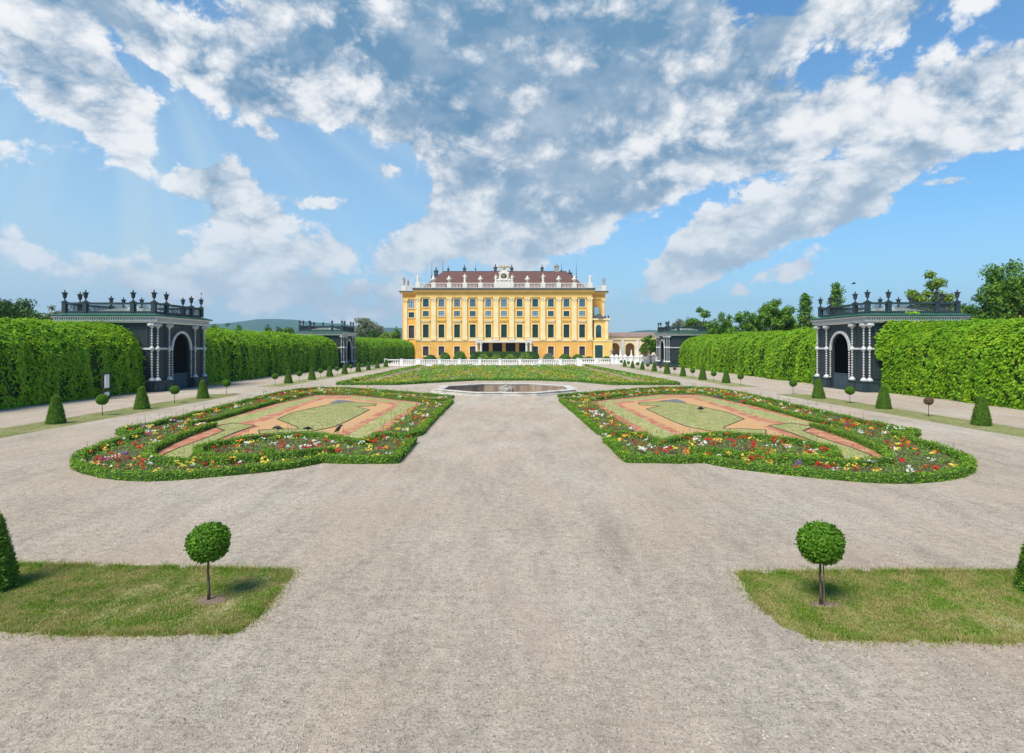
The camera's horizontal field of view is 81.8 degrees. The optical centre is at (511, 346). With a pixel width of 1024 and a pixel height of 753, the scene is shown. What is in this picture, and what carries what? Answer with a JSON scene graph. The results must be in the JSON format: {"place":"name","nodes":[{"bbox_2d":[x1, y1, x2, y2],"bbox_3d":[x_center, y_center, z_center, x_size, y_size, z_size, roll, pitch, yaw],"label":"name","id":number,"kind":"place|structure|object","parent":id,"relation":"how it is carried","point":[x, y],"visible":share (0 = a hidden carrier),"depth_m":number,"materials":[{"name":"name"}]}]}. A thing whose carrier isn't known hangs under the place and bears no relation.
{"place":"outdoors","nodes":[
{"label":"outdoors","id":0,"kind":"place"},
{"bbox_2d":[206,319,657,338],"bbox_3d":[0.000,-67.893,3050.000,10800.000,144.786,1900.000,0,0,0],"label":"hills","id":1,"kind":"structure","parent":0,"point":[258,324],"depth_m":2748.51,"materials":[{"name":"green plant"}]},
{"bbox_2d":[0,357,1023,752],"bbox_3d":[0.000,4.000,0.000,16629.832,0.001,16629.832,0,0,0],"label":"ground","id":2,"kind":"structure","parent":0,"point":[464,439],"depth_m":9.53,"materials":[{"name":"grey gravel"}]},
{"bbox_2d":[0,297,52,319],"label":"tree","id":3,"kind":"object","parent":2,"relation":"on","point":[9,309],"visible":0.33,"depth_m":79.45,"materials":[{"name":"green plant"}]},
{"bbox_2d":[0,317,146,408],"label":"creeper hedge","id":4,"kind":"object","parent":2,"relation":"on","point":[43,361],"visible":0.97,"depth_m":43.34,"materials":[{"name":"green plant"}]},
{"bbox_2d":[102,373,109,397],"bbox_3d":[-30.950,3.000,45.043,0.100,2.000,0.840,0,0,0],"label":"information board","id":5,"kind":"object","parent":2,"relation":"on","point":[107,380],"visible":0.86,"depth_m":45.05,"materials":[{"name":"metal"}]},
{"bbox_2d":[0,394,237,437],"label":"grass strip","id":6,"kind":"object","parent":2,"relation":"on","point":[65,424],"depth_m":33.27,"materials":[{"name":"green plant"}]},
{"bbox_2d":[44,394,66,424],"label":"cone topiary","id":7,"kind":"object","parent":6,"relation":"on","point":[56,413],"visible":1,"depth_m":30.41,"materials":[{"name":"green plant"}]},
{"bbox_2d":[95,394,109,414],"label":"ball topiary","id":8,"kind":"object","parent":6,"relation":"on","point":[102,399],"visible":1,"depth_m":34.06,"materials":[{"name":"green plant"}]},
{"bbox_2d":[133,386,149,409],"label":"cone topiary","id":9,"kind":"object","parent":6,"relation":"on","point":[142,401],"visible":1,"depth_m":37.52,"materials":[{"name":"green plant"}]},
{"bbox_2d":[196,379,209,398],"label":"cone topiary","id":10,"kind":"object","parent":6,"relation":"on","point":[202,392],"visible":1,"depth_m":45.23,"materials":[{"name":"green plant"}]},
{"bbox_2d":[49,290,212,391],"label":"garden pavilion","id":11,"kind":"structure","parent":2,"relation":"on","point":[171,343],"depth_m":53.24,"materials":[{"name":"grey paint"}]},
{"bbox_2d":[0,564,293,636],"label":"lawn","id":12,"kind":"structure","parent":2,"relation":"on","point":[196,620],"depth_m":9.29,"materials":[{"name":"green plant"}]},
{"bbox_2d":[0,510,22,592],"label":"cone topiary","id":13,"kind":"object","parent":12,"relation":"on","point":[10,577],"visible":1,"depth_m":9.75,"materials":[{"name":"green plant"}]},
{"bbox_2d":[191,594,230,604],"bbox_3d":[-4.727,3.988,9.353,0.598,0.001,0.444,0,0,17],"label":"soil ring","id":14,"kind":"object","parent":12,"relation":"on","point":[216,599],"visible":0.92,"depth_m":9.31,"materials":[{"name":"beige soil"}]},
{"bbox_2d":[183,520,231,599],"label":"ball topiary","id":15,"kind":"object","parent":14,"relation":"on","point":[207,543],"visible":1,"depth_m":9.15,"materials":[{"name":"green plant"}]},
{"bbox_2d":[85,390,445,471],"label":"bed soil","id":16,"kind":"structure","parent":2,"relation":"on","point":[256,442],"depth_m":23.62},
{"bbox_2d":[69,430,324,481],"bbox_3d":[-12.864,3.819,21.170,11.987,0.361,5.344,0,0,31],"label":"box hedge","id":17,"kind":"object","parent":16,"relation":"on","point":[77,463],"visible":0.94,"depth_m":18.43,"materials":[{"name":"green plant"}]},
{"bbox_2d":[141,421,335,464],"bbox_3d":[-12.446,3.830,23.801,11.354,0.340,5.467,0,0,42],"label":"box hedge","id":18,"kind":"object","parent":16,"relation":"on","point":[161,444],"visible":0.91,"depth_m":20.95,"materials":[{"name":"green plant"}]},
{"bbox_2d":[81,382,451,471],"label":"bedding flowers","id":19,"kind":"object","parent":16,"relation":"on","point":[236,445],"visible":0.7,"depth_m":24.02,"materials":[{"name":"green plant"}]},
{"bbox_2d":[114,386,454,435],"bbox_3d":[-12.009,3.812,40.597,15.265,0.376,28.954,0,0,0],"label":"box hedge","id":20,"kind":"object","parent":16,"relation":"on","point":[118,431],"visible":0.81,"depth_m":38.82,"materials":[{"name":"green plant"}]},
{"bbox_2d":[192,430,380,457],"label":"box hedge","id":21,"kind":"object","parent":16,"relation":"on","point":[199,449],"visible":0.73,"depth_m":24.30,"materials":[{"name":"green plant"}]},
{"bbox_2d":[157,395,420,457],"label":"red gravel","id":22,"kind":"structure","parent":16,"relation":"on","point":[198,436],"depth_m":28.93,"materials":[{"name":"red gravel"}]},
{"bbox_2d":[166,423,250,457],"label":"parterre lawn","id":23,"kind":"structure","parent":22,"relation":"on","point":[204,441],"depth_m":24.67,"materials":[{"name":"green plant"}]},
{"bbox_2d":[164,423,255,456],"bbox_3d":[-13.129,3.970,25.544,1.978,0.067,10.494,0,0,-10],"label":"lawn edging","id":24,"kind":"object","parent":22,"relation":"on","point":[214,434],"visible":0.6,"depth_m":26.73,"materials":[{"name":"gravel"}]},
{"bbox_2d":[164,396,415,457],"bbox_3d":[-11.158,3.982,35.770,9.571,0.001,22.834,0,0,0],"label":"parterre lawn","id":25,"kind":"structure","parent":22,"relation":"on","point":[358,433],"depth_m":34.13,"materials":[{"name":"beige plant"}]},
{"bbox_2d":[220,397,399,439],"bbox_3d":[-10.862,3.976,34.523,7.025,0.001,24.492,0,0,-4],"label":"red gravel band","id":26,"kind":"object","parent":25,"relation":"on","point":[344,432],"visible":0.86,"depth_m":34.08,"materials":[{"name":"gravel"}]},
{"bbox_2d":[242,399,392,435],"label":"sand","id":27,"kind":"structure","parent":26,"relation":"on","point":[274,421],"depth_m":32.16,"materials":[{"name":"beige sand"}]},
{"bbox_2d":[257,402,376,432],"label":"parterre lawn","id":28,"kind":"structure","parent":27,"relation":"on","point":[321,419],"depth_m":33.02,"materials":[{"name":"green plant"}]},
{"bbox_2d":[258,402,376,433],"bbox_3d":[-10.967,3.970,34.521,4.475,0.067,15.521,0,0,0],"label":"lawn edging","id":29,"kind":"object","parent":27,"relation":"on","point":[319,429],"visible":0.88,"depth_m":31.17,"materials":[{"name":"soil"}]},
{"bbox_2d":[186,391,450,426],"bbox_3d":[-10.710,3.823,39.638,12.771,0.354,20.343,0,0,0],"label":"box hedge","id":30,"kind":"object","parent":16,"relation":"on","point":[223,415],"visible":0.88,"depth_m":41.13,"materials":[{"name":"green plant"}]},
{"bbox_2d":[321,435,417,463],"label":"box hedge","id":31,"kind":"object","parent":16,"relation":"on","point":[397,456],"visible":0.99,"depth_m":20.20,"materials":[{"name":"green plant"}]},
{"bbox_2d":[380,399,453,438],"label":"box hedge","id":32,"kind":"object","parent":16,"relation":"on","point":[425,426],"visible":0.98,"depth_m":28.02,"materials":[{"name":"green plant"}]},
{"bbox_2d":[203,327,338,383],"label":"creeper hedge","id":33,"kind":"object","parent":2,"relation":"on","point":[234,355],"visible":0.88,"depth_m":77.76,"materials":[{"name":"green plant"}]},
{"bbox_2d":[259,367,388,386],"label":"grass strip","id":34,"kind":"object","parent":2,"relation":"on","point":[307,380],"depth_m":71.65,"materials":[{"name":"green plant"}]},
{"bbox_2d":[295,320,357,367],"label":"garden pavilion","id":35,"kind":"structure","parent":2,"relation":"on","point":[342,337],"depth_m":110.61,"materials":[{"name":"grey paint"}]},
{"bbox_2d":[353,317,384,337],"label":"tree","id":36,"kind":"object","parent":2,"relation":"on","point":[365,325],"visible":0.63,"depth_m":227.95,"materials":[{"name":"green plant"}]},
{"bbox_2d":[354,336,415,364],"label":"creeper hedge","id":37,"kind":"object","parent":2,"relation":"on","point":[369,350],"visible":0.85,"depth_m":146.44,"materials":[{"name":"green plant"}]},
{"bbox_2d":[384,359,417,365],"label":"white balustrade","id":38,"kind":"object","parent":2,"relation":"on","point":[404,364],"visible":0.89,"depth_m":124.44,"materials":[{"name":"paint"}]},
{"bbox_2d":[418,359,581,365],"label":"white balustrade","id":39,"kind":"object","parent":2,"relation":"on","point":[459,361],"visible":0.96,"depth_m":124.14,"materials":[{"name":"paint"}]},
{"bbox_2d":[475,351,533,358],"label":"clipped hedge","id":40,"kind":"object","parent":2,"relation":"on","point":[502,354],"visible":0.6,"depth_m":191.34,"materials":[{"name":"green plant"}]},
{"bbox_2d":[430,383,580,395],"bbox_3d":[-0.550,4.025,54.000,13.100,1.150,13.100,0,0,0],"label":"fountain","id":41,"kind":"object","parent":2,"relation":"on","point":[506,389],"visible":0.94,"depth_m":56.45,"materials":[{"name":"stone"}]},
{"bbox_2d":[399,262,612,357],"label":"palace","id":42,"kind":"structure","parent":2,"relation":"on","point":[556,313],"depth_m":199.90,"materials":[{"name":"paint"}]},
{"bbox_2d":[408,325,414,338],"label":"window","id":43,"kind":"structure","parent":42,"relation":"in","point":[411,328],"depth_m":204.34,"materials":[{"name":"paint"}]},
{"bbox_2d":[422,324,429,337],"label":"window","id":44,"kind":"structure","parent":42,"relation":"in","point":[425,327],"depth_m":200.24,"materials":[{"name":"paint"}]},
{"bbox_2d":[438,324,444,337],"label":"window","id":45,"kind":"structure","parent":42,"relation":"in","point":[441,327],"depth_m":200.24,"materials":[{"name":"glass"}]},
{"bbox_2d":[453,324,460,337],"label":"window","id":46,"kind":"structure","parent":42,"relation":"in","point":[456,327],"depth_m":200.24,"materials":[{"name":"glass"}]},
{"bbox_2d":[469,324,475,337],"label":"window","id":47,"kind":"structure","parent":42,"relation":"in","point":[472,327],"depth_m":200.29,"materials":[{"name":"glass"}]},
{"bbox_2d":[500,324,507,336],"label":"window","id":48,"kind":"structure","parent":42,"relation":"in","point":[503,327],"depth_m":200.24,"materials":[{"name":"paint"}]},
{"bbox_2d":[531,324,538,337],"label":"window","id":49,"kind":"structure","parent":42,"relation":"in","point":[534,327],"depth_m":200.24,"materials":[{"name":"paint"}]},
{"bbox_2d":[547,324,554,337],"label":"window","id":50,"kind":"structure","parent":42,"relation":"in","point":[550,327],"depth_m":200.24,"materials":[{"name":"glass"}]},
{"bbox_2d":[563,324,569,337],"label":"window","id":51,"kind":"structure","parent":42,"relation":"in","point":[566,327],"depth_m":200.24,"materials":[{"name":"glass"}]},
{"bbox_2d":[578,324,585,337],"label":"window","id":52,"kind":"structure","parent":42,"relation":"in","point":[581,327],"depth_m":200.24,"materials":[{"name":"glass"}]},
{"bbox_2d":[358,366,658,382],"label":"parterre soil","id":53,"kind":"structure","parent":2,"relation":"on","point":[596,369],"depth_m":81.58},
{"bbox_2d":[336,364,421,384],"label":"box hedge","id":54,"kind":"object","parent":53,"relation":"on","point":[389,371],"visible":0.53,"depth_m":77.68,"materials":[{"name":"green plant"}]},
{"bbox_2d":[337,378,474,384],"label":"box hedge","id":55,"kind":"object","parent":53,"relation":"on","point":[405,382],"visible":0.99,"depth_m":62.06,"materials":[{"name":"green plant"}]},
{"bbox_2d":[473,377,538,380],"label":"box hedge","id":56,"kind":"object","parent":53,"relation":"on","point":[505,379],"visible":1,"depth_m":69.23,"materials":[{"name":"green plant"}]},
{"bbox_2d":[346,364,673,382],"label":"parterre planting","id":57,"kind":"object","parent":53,"relation":"on","point":[437,371],"visible":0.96,"depth_m":82.68,"materials":[{"name":"green plant"}]},
{"bbox_2d":[538,377,679,384],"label":"box hedge","id":58,"kind":"object","parent":53,"relation":"on","point":[611,382],"visible":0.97,"depth_m":61.76,"materials":[{"name":"green plant"}]},
{"bbox_2d":[584,364,680,384],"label":"box hedge","id":59,"kind":"object","parent":53,"relation":"on","point":[631,373],"visible":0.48,"depth_m":82.25,"materials":[{"name":"green plant"}]},
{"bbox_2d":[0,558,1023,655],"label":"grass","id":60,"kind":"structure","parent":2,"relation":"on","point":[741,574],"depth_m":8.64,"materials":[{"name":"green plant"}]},
{"bbox_2d":[577,358,609,363],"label":"white balustrade","id":61,"kind":"object","parent":2,"relation":"on","point":[596,360],"visible":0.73,"depth_m":137.90,"materials":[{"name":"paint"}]},
{"bbox_2d":[609,332,657,356],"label":"arcade wing","id":62,"kind":"structure","parent":2,"relation":"on","point":[625,343],"depth_m":232.21,"materials":[{"name":"beige paint"}]},
{"bbox_2d":[638,334,657,363],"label":"tree","id":63,"kind":"object","parent":2,"relation":"on","point":[650,344],"visible":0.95,"depth_m":133.42,"materials":[{"name":"green plant"}]},
{"bbox_2d":[654,321,710,366],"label":"garden pavilion","id":64,"kind":"structure","parent":2,"relation":"on","point":[670,341],"depth_m":113.90,"materials":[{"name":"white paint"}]},
{"bbox_2d":[624,367,756,386],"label":"grass strip","id":65,"kind":"object","parent":2,"relation":"on","point":[707,380],"depth_m":71.65,"materials":[{"name":"green plant"}]},
{"bbox_2d":[684,306,712,328],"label":"tree","id":66,"kind":"object","parent":2,"relation":"on","point":[694,321],"visible":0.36,"depth_m":123.01,"materials":[{"name":"green plant"}]},
{"bbox_2d":[705,311,735,334],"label":"tree","id":67,"kind":"object","parent":2,"relation":"on","point":[718,328],"visible":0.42,"depth_m":111.22,"materials":[{"name":"green plant"}]},
{"bbox_2d":[725,311,763,334],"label":"tree","id":68,"kind":"object","parent":2,"relation":"on","point":[751,321],"visible":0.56,"depth_m":96.94,"materials":[{"name":"green plant"}]},
{"bbox_2d":[678,326,817,383],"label":"creeper hedge","id":69,"kind":"object","parent":2,"relation":"on","point":[783,355],"visible":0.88,"depth_m":78.72,"materials":[{"name":"green plant"}]},
{"bbox_2d":[567,389,959,473],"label":"bed soil","id":70,"kind":"structure","parent":2,"relation":"on","point":[936,461],"depth_m":23.62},
{"bbox_2d":[558,397,640,437],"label":"box hedge","id":71,"kind":"object","parent":70,"relation":"on","point":[595,427],"visible":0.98,"depth_m":28.65,"materials":[{"name":"green plant"}]},
{"bbox_2d":[601,436,706,463],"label":"box hedge","id":72,"kind":"object","parent":70,"relation":"on","point":[617,449],"visible":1,"depth_m":20.27,"materials":[{"name":"green plant"}]},
{"bbox_2d":[560,390,842,426],"bbox_3d":[10.121,3.821,39.859,13.187,0.358,21.130,0,0,0],"label":"box hedge","id":73,"kind":"object","parent":70,"relation":"on","point":[795,414],"visible":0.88,"depth_m":40.28,"materials":[{"name":"green plant"}]},
{"bbox_2d":[593,395,882,458],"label":"red gravel","id":74,"kind":"structure","parent":70,"relation":"on","point":[829,436],"depth_m":28.41,"materials":[{"name":"gravel"}]},
{"bbox_2d":[598,395,869,458],"bbox_3d":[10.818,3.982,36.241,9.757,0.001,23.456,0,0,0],"label":"parterre lawn","id":75,"kind":"structure","parent":74,"relation":"on","point":[658,429],"depth_m":34.13,"materials":[{"name":"green plant"}]},
{"bbox_2d":[613,396,808,440],"bbox_3d":[10.806,3.976,34.583,7.470,0.001,25.183,0,0,0],"label":"red gravel band","id":76,"kind":"object","parent":75,"relation":"on","point":[674,432],"visible":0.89,"depth_m":34.08,"materials":[{"name":"gravel"}]},
{"bbox_2d":[622,398,790,437],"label":"sand","id":77,"kind":"structure","parent":76,"relation":"on","point":[748,423],"depth_m":32.16,"materials":[{"name":"beige sand"}]},
{"bbox_2d":[638,401,766,432],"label":"parterre lawn","id":78,"kind":"structure","parent":77,"relation":"on","point":[716,428],"depth_m":33.02,"materials":[{"name":"green plant"}]},
{"bbox_2d":[638,401,766,433],"bbox_3d":[10.759,3.970,34.775,4.529,0.067,16.084,0,0,0],"label":"lawn edging","id":79,"kind":"object","parent":77,"relation":"on","point":[703,429],"visible":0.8,"depth_m":31.52,"materials":[{"name":"soil"}]},
{"bbox_2d":[768,423,872,457],"bbox_3d":[13.288,3.970,25.412,2.088,0.067,10.618,0,0,8],"label":"lawn edging","id":80,"kind":"object","parent":74,"relation":"on","point":[841,455],"visible":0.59,"depth_m":26.23,"materials":[{"name":"soil"}]},
{"bbox_2d":[772,423,871,459],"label":"parterre lawn","id":81,"kind":"structure","parent":74,"relation":"on","point":[846,450],"depth_m":25.34,"materials":[{"name":"beige plant"}]},
{"bbox_2d":[557,386,921,436],"bbox_3d":[11.348,3.821,40.790,15.649,0.358,30.006,0,0,0],"label":"box hedge","id":82,"kind":"object","parent":70,"relation":"on","point":[915,431],"visible":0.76,"depth_m":37.62,"materials":[{"name":"green plant"}]},
{"bbox_2d":[639,430,841,458],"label":"box hedge","id":83,"kind":"object","parent":70,"relation":"on","point":[835,451],"visible":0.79,"depth_m":24.24,"materials":[{"name":"green plant"}]},
{"bbox_2d":[558,381,967,473],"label":"bedding flowers","id":84,"kind":"object","parent":70,"relation":"on","point":[788,448],"visible":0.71,"depth_m":23.82,"materials":[{"name":"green plant"}]},
{"bbox_2d":[687,422,895,466],"bbox_3d":[12.617,3.829,23.613,11.315,0.343,5.885,0,0,-41],"label":"box hedge","id":85,"kind":"object","parent":70,"relation":"on","point":[881,449],"visible":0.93,"depth_m":20.87,"materials":[{"name":"green plant"}]},
{"bbox_2d":[703,431,977,483],"bbox_3d":[13.070,3.820,20.809,11.981,0.361,5.746,0,0,-29],"label":"box hedge","id":86,"kind":"object","parent":70,"relation":"on","point":[965,468],"visible":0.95,"depth_m":18.16,"materials":[{"name":"green plant"}]},
{"bbox_2d":[757,298,796,331],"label":"tree","id":87,"kind":"object","parent":2,"relation":"on","point":[772,315],"visible":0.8,"depth_m":94.59,"materials":[{"name":"green plant"}]},
{"bbox_2d":[794,292,814,329],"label":"tree","id":88,"kind":"object","parent":2,"relation":"on","point":[805,306],"visible":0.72,"depth_m":91.68,"materials":[{"name":"green plant"}]},
{"bbox_2d":[827,281,848,313],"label":"tree","id":89,"kind":"object","parent":2,"relation":"on","point":[835,292],"visible":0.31,"depth_m":85.64,"materials":[{"name":"green plant"}]},
{"bbox_2d":[754,573,1023,643],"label":"lawn","id":90,"kind":"structure","parent":2,"relation":"on","point":[985,621],"depth_m":8.81,"materials":[{"name":"green plant"}]},
{"bbox_2d":[810,599,844,609],"bbox_3d":[4.879,3.988,9.138,0.528,0.001,0.361,0,0,0],"label":"soil ring","id":91,"kind":"object","parent":90,"relation":"on","point":[832,605],"visible":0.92,"depth_m":9.13,"materials":[{"name":"beige soil"}]},
{"bbox_2d":[794,519,846,606],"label":"ball topiary","id":92,"kind":"object","parent":91,"relation":"on","point":[820,543],"visible":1,"depth_m":8.97,"materials":[{"name":"green plant"}]},
{"bbox_2d":[1012,540,1023,592],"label":"cone topiary","id":93,"kind":"object","parent":90,"relation":"on","point":[1018,577],"visible":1,"depth_m":9.70,"materials":[{"name":"green plant"}]},
{"bbox_2d":[809,289,972,392],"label":"garden pavilion","id":94,"kind":"structure","parent":2,"relation":"on","point":[845,348],"depth_m":53.27,"materials":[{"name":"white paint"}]},
{"bbox_2d":[873,311,940,360],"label":"climbing creeper","id":95,"kind":"object","parent":94,"relation":"attached to","point":[889,328],"visible":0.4,"depth_m":51.38,"materials":[{"name":"green plant"}]},
{"bbox_2d":[784,394,1023,437],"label":"grass strip","id":96,"kind":"object","parent":2,"relation":"on","point":[943,419],"depth_m":33.27,"materials":[{"name":"green plant"}]},
{"bbox_2d":[811,378,825,398],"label":"cone topiary","id":97,"kind":"object","parent":96,"relation":"on","point":[818,392],"visible":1,"depth_m":45.33,"materials":[{"name":"green plant"}]},
{"bbox_2d":[875,385,891,408],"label":"cone topiary","id":98,"kind":"object","parent":96,"relation":"on","point":[883,400],"visible":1,"depth_m":37.76,"materials":[{"name":"green plant"}]},
{"bbox_2d":[970,395,992,425],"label":"cone topiary","id":99,"kind":"object","parent":96,"relation":"on","point":[981,415],"visible":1,"depth_m":29.79,"materials":[{"name":"green plant"}]},
{"bbox_2d":[904,269,963,313],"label":"tree","id":100,"kind":"object","parent":2,"relation":"on","point":[932,284],"visible":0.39,"depth_m":75.60,"materials":[{"name":"green plant"}]},
{"bbox_2d":[880,315,1023,409],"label":"creeper hedge","id":101,"kind":"object","parent":2,"relation":"on","point":[969,361],"visible":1,"depth_m":43.40,"materials":[{"name":"green plant"}]},
{"bbox_2d":[961,294,992,319],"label":"tree","id":102,"kind":"object","parent":2,"relation":"on","point":[967,308],"visible":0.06,"depth_m":79.03,"materials":[{"name":"green plant"}]},
{"bbox_2d":[961,258,1023,319],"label":"tree","id":103,"kind":"object","parent":2,"relation":"on","point":[1003,294],"visible":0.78,"depth_m":76.86,"materials":[{"name":"green plant"}]},
{"bbox_2d":[0,0,1023,331],"label":"sky","id":104,"kind":"structure","parent":0,"point":[305,160],"materials":[{"name":"blue"}]},
{"bbox_2d":[610,350,655,363],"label":"white wall","id":105,"kind":"structure","parent":0,"point":[616,360],"depth_m":135.60,"materials":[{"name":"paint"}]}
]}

